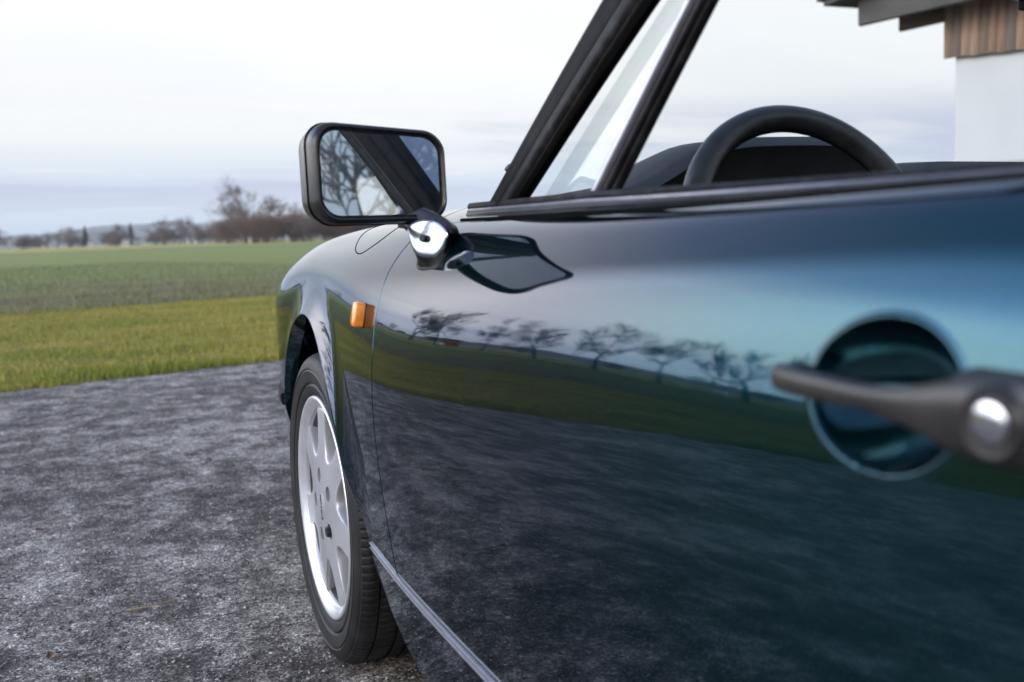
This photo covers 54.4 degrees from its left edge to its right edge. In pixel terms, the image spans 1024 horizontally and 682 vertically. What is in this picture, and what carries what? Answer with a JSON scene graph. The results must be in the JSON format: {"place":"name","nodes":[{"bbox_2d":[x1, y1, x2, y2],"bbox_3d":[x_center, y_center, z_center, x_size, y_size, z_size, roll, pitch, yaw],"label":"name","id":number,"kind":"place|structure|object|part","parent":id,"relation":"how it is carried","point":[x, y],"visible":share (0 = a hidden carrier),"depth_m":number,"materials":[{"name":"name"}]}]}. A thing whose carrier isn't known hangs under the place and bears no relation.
{"place":"outdoors","nodes":[
{"label":"outdoors","id":0,"kind":"place"},
{"bbox_2d":[87,241,92,247],"bbox_3d":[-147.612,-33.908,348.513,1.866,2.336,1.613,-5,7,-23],"label":"house","id":1,"kind":"structure","parent":0,"point":[90,243],"depth_m":347.90,"materials":[{"name":"white paint"}]},
{"bbox_2d":[121,238,129,245],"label":"house","id":2,"kind":"structure","parent":0,"point":[125,241],"depth_m":388.74,"materials":[{"name":"white paint"}]},
{"bbox_2d":[0,294,277,389],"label":"lawn","id":3,"kind":"structure","parent":0,"point":[97,343],"depth_m":9.15,"materials":[{"name":"plant"}]},
{"bbox_2d":[0,351,278,392],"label":"grass edge","id":4,"kind":"object","parent":3,"relation":"on","point":[91,377],"depth_m":6.56,"materials":[{"name":"green plant"}]},
{"bbox_2d":[11,221,315,236],"bbox_3d":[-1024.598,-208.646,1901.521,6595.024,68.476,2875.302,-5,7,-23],"label":"hills","id":5,"kind":"structure","parent":0,"point":[137,228],"depth_m":2935.30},
{"bbox_2d":[0,238,332,382],"bbox_3d":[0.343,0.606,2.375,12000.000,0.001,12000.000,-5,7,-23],"label":"field","id":6,"kind":"structure","parent":0,"point":[287,252],"depth_m":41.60,"materials":[{"name":"green plant"}]},
{"bbox_2d":[0,230,11,245],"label":"bare tree","id":7,"kind":"object","parent":6,"relation":"on","point":[5,239],"visible":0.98,"depth_m":381.09,"materials":[{"name":"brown plant"}]},
{"bbox_2d":[11,234,42,249],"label":"bare shrub","id":8,"kind":"object","parent":6,"relation":"on","point":[25,242],"visible":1,"depth_m":355.65,"materials":[{"name":"plant"}]},
{"bbox_2d":[29,236,48,248],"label":"bare shrub","id":9,"kind":"object","parent":6,"relation":"on","point":[40,244],"visible":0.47,"depth_m":469.24,"materials":[{"name":"plant"}]},
{"bbox_2d":[42,231,55,247],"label":"bare tree","id":10,"kind":"object","parent":6,"relation":"on","point":[49,239],"visible":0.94,"depth_m":469.71,"materials":[{"name":"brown plant"}]},
{"bbox_2d":[53,226,67,247],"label":"bare tree","id":11,"kind":"object","parent":6,"relation":"on","point":[60,233],"visible":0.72,"depth_m":469.62,"materials":[{"name":"brown plant"}]},
{"bbox_2d":[50,233,83,247],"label":"bare shrub","id":12,"kind":"object","parent":6,"relation":"on","point":[69,240],"visible":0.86,"depth_m":435.80,"materials":[{"name":"plant"}]},
{"bbox_2d":[64,226,81,247],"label":"bare tree","id":13,"kind":"object","parent":6,"relation":"on","point":[69,229],"visible":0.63,"depth_m":453.32,"materials":[{"name":"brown plant"}]},
{"bbox_2d":[78,225,88,246],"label":"fir tree","id":14,"kind":"object","parent":6,"relation":"on","point":[84,237],"visible":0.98,"depth_m":429.31,"materials":[{"name":"green plant"}]},
{"bbox_2d":[97,229,127,246],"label":"bare shrub","id":15,"kind":"object","parent":6,"relation":"on","point":[103,241],"visible":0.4,"depth_m":420.59,"materials":[{"name":"plant"}]},
{"bbox_2d":[101,230,134,245],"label":"bare shrub","id":16,"kind":"object","parent":6,"relation":"on","point":[116,239],"visible":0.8,"depth_m":396.34,"materials":[{"name":"plant"}]},
{"bbox_2d":[110,223,128,244],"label":"bare tree","id":17,"kind":"object","parent":6,"relation":"on","point":[117,228],"visible":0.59,"depth_m":423.31,"materials":[{"name":"brown plant"}]},
{"bbox_2d":[127,223,136,244],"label":"fir tree","id":18,"kind":"object","parent":6,"relation":"on","point":[130,230],"visible":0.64,"depth_m":408.27,"materials":[{"name":"green plant"}]},
{"bbox_2d":[132,238,140,245],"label":"house","id":19,"kind":"structure","parent":6,"relation":"on","point":[136,241],"depth_m":394.82,"materials":[{"name":"white paint"}]},
{"bbox_2d":[143,230,173,244],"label":"bare shrub","id":20,"kind":"object","parent":6,"relation":"on","point":[151,239],"visible":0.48,"depth_m":391.07,"materials":[{"name":"plant"}]},
{"bbox_2d":[151,216,171,241],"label":"bare tree","id":21,"kind":"object","parent":6,"relation":"on","point":[161,222],"visible":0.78,"depth_m":378.03,"materials":[{"name":"brown plant"}]},
{"bbox_2d":[141,225,188,244],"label":"bare shrub","id":22,"kind":"object","parent":6,"relation":"on","point":[168,236],"visible":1,"depth_m":374.23,"materials":[{"name":"plant"}]},
{"bbox_2d":[166,216,195,243],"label":"bare tree","id":23,"kind":"object","parent":6,"relation":"on","point":[177,223],"visible":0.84,"depth_m":395.85,"materials":[{"name":"brown plant"}]},
{"bbox_2d":[178,221,192,243],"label":"bare tree","id":24,"kind":"object","parent":6,"relation":"on","point":[185,232],"visible":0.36,"depth_m":408.02,"materials":[{"name":"brown plant"}]},
{"bbox_2d":[175,224,216,243],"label":"bare shrub","id":25,"kind":"object","parent":6,"relation":"on","point":[199,233],"visible":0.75,"depth_m":311.25,"materials":[{"name":"plant"}]},
{"bbox_2d":[201,216,237,243],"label":"bare shrub","id":26,"kind":"object","parent":6,"relation":"on","point":[212,227],"visible":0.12,"depth_m":306.15,"materials":[{"name":"brown plant"}]},
{"bbox_2d":[202,198,250,242],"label":"bare tree","id":27,"kind":"object","parent":6,"relation":"on","point":[242,208],"visible":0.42,"depth_m":255.11,"materials":[{"name":"brown plant"}]},
{"bbox_2d":[207,222,247,243],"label":"bare shrub","id":28,"kind":"object","parent":6,"relation":"on","point":[224,237],"visible":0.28,"depth_m":296.77,"materials":[{"name":"brown plant"}]},
{"bbox_2d":[200,205,261,243],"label":"bare shrub","id":29,"kind":"object","parent":6,"relation":"on","point":[223,229],"visible":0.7,"depth_m":241.79,"materials":[{"name":"brown plant"}]},
{"bbox_2d":[211,174,271,224],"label":"bare tree","id":30,"kind":"object","parent":6,"relation":"on","point":[235,213],"visible":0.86,"depth_m":247.73,"materials":[{"name":"brown plant"}]},
{"bbox_2d":[232,206,283,242],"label":"bare shrub","id":31,"kind":"object","parent":6,"relation":"on","point":[239,225],"visible":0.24,"depth_m":240.77,"materials":[{"name":"brown plant"}]},
{"bbox_2d":[233,204,291,242],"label":"bare shrub","id":32,"kind":"object","parent":6,"relation":"on","point":[267,226],"visible":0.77,"depth_m":238.17,"materials":[{"name":"brown plant"}]},
{"bbox_2d":[238,203,298,242],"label":"bare shrub","id":33,"kind":"object","parent":6,"relation":"on","point":[278,234],"visible":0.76,"depth_m":238.24,"materials":[{"name":"brown plant"}]},
{"bbox_2d":[258,194,296,218],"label":"bare tree","id":34,"kind":"object","parent":6,"relation":"on","point":[273,204],"visible":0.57,"depth_m":257.95,"materials":[{"name":"grey plant"}]},
{"bbox_2d":[267,203,315,241],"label":"bare shrub","id":35,"kind":"object","parent":6,"relation":"on","point":[289,214],"visible":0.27,"depth_m":240.56,"materials":[{"name":"brown plant"}]},
{"bbox_2d":[279,206,311,240],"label":"bare tree","id":36,"kind":"object","parent":6,"relation":"on","point":[299,212],"visible":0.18,"depth_m":253.41,"materials":[{"name":"grey plant"}]},
{"bbox_2d":[281,216,316,241],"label":"bare shrub","id":37,"kind":"object","parent":6,"relation":"on","point":[288,234],"visible":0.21,"depth_m":242.78,"materials":[{"name":"brown plant"}]},
{"bbox_2d":[266,209,339,241],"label":"bare shrub","id":38,"kind":"object","parent":6,"relation":"on","point":[303,227],"visible":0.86,"depth_m":238.41,"materials":[{"name":"brown plant"}]},
{"bbox_2d":[318,225,350,240],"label":"bare shrub","id":39,"kind":"object","parent":6,"relation":"on","point":[335,231],"visible":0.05,"depth_m":242.36,"materials":[{"name":"brown plant"}]},
{"bbox_2d":[306,219,363,240],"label":"bare shrub","id":40,"kind":"object","parent":6,"relation":"on","point":[334,230],"visible":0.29,"depth_m":239.95,"materials":[{"name":"brown plant"}]},
{"bbox_2d":[304,217,377,238],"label":"bare shrub","id":41,"kind":"object","parent":6,"relation":"on","point":[347,228],"visible":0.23,"depth_m":239.85,"materials":[{"name":"brown plant"}]},
{"bbox_2d":[1,231,353,247],"bbox_3d":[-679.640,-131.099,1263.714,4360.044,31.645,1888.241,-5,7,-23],"label":"hills","id":42,"kind":"structure","parent":0,"point":[93,235],"depth_m":1869.15,"materials":[{"name":"plant"}]},
{"bbox_2d":[0,358,426,681],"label":"asphalt yard","id":43,"kind":"structure","parent":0,"point":[169,561],"depth_m":2.91,"materials":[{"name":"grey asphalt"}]},
{"bbox_2d":[47,651,60,659],"bbox_3d":[-0.964,0.659,2.102,0.025,0.015,0.028,-2,6,1],"label":"leaf","id":44,"kind":"object","parent":43,"relation":"on","point":[50,654],"visible":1,"depth_m":2.10,"materials":[{"name":"brown plant"}]},
{"bbox_2d":[127,600,175,610],"bbox_3d":[-0.856,0.628,2.368,0.112,0.007,0.018,-5,7,-29],"label":"straw","id":45,"kind":"object","parent":43,"relation":"on","point":[151,605],"visible":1,"depth_m":2.36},
{"bbox_2d":[275,0,1023,681],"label":"parked car","id":46,"kind":"object","parent":43,"relation":"on","point":[735,398],"visible":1,"depth_m":0.79,"materials":[{"name":"paint"}]},
{"bbox_3d":[0.061,0.137,0.928,0.124,0.517,1.190,-4,7,-21],"label":"door","id":47,"kind":"part","parent":46,"relation":"part of","materials":[{"name":"paint"}]},
{"bbox_2d":[0,0,955,236],"label":"sky","id":48,"kind":"structure","parent":0,"point":[121,112],"materials":[{"name":"white"}]},
{"bbox_2d":[816,0,1023,161],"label":"farm house","id":49,"kind":"structure","parent":0,"point":[984,42],"depth_m":9.69,"materials":[{"name":"white paint"}]}
]}

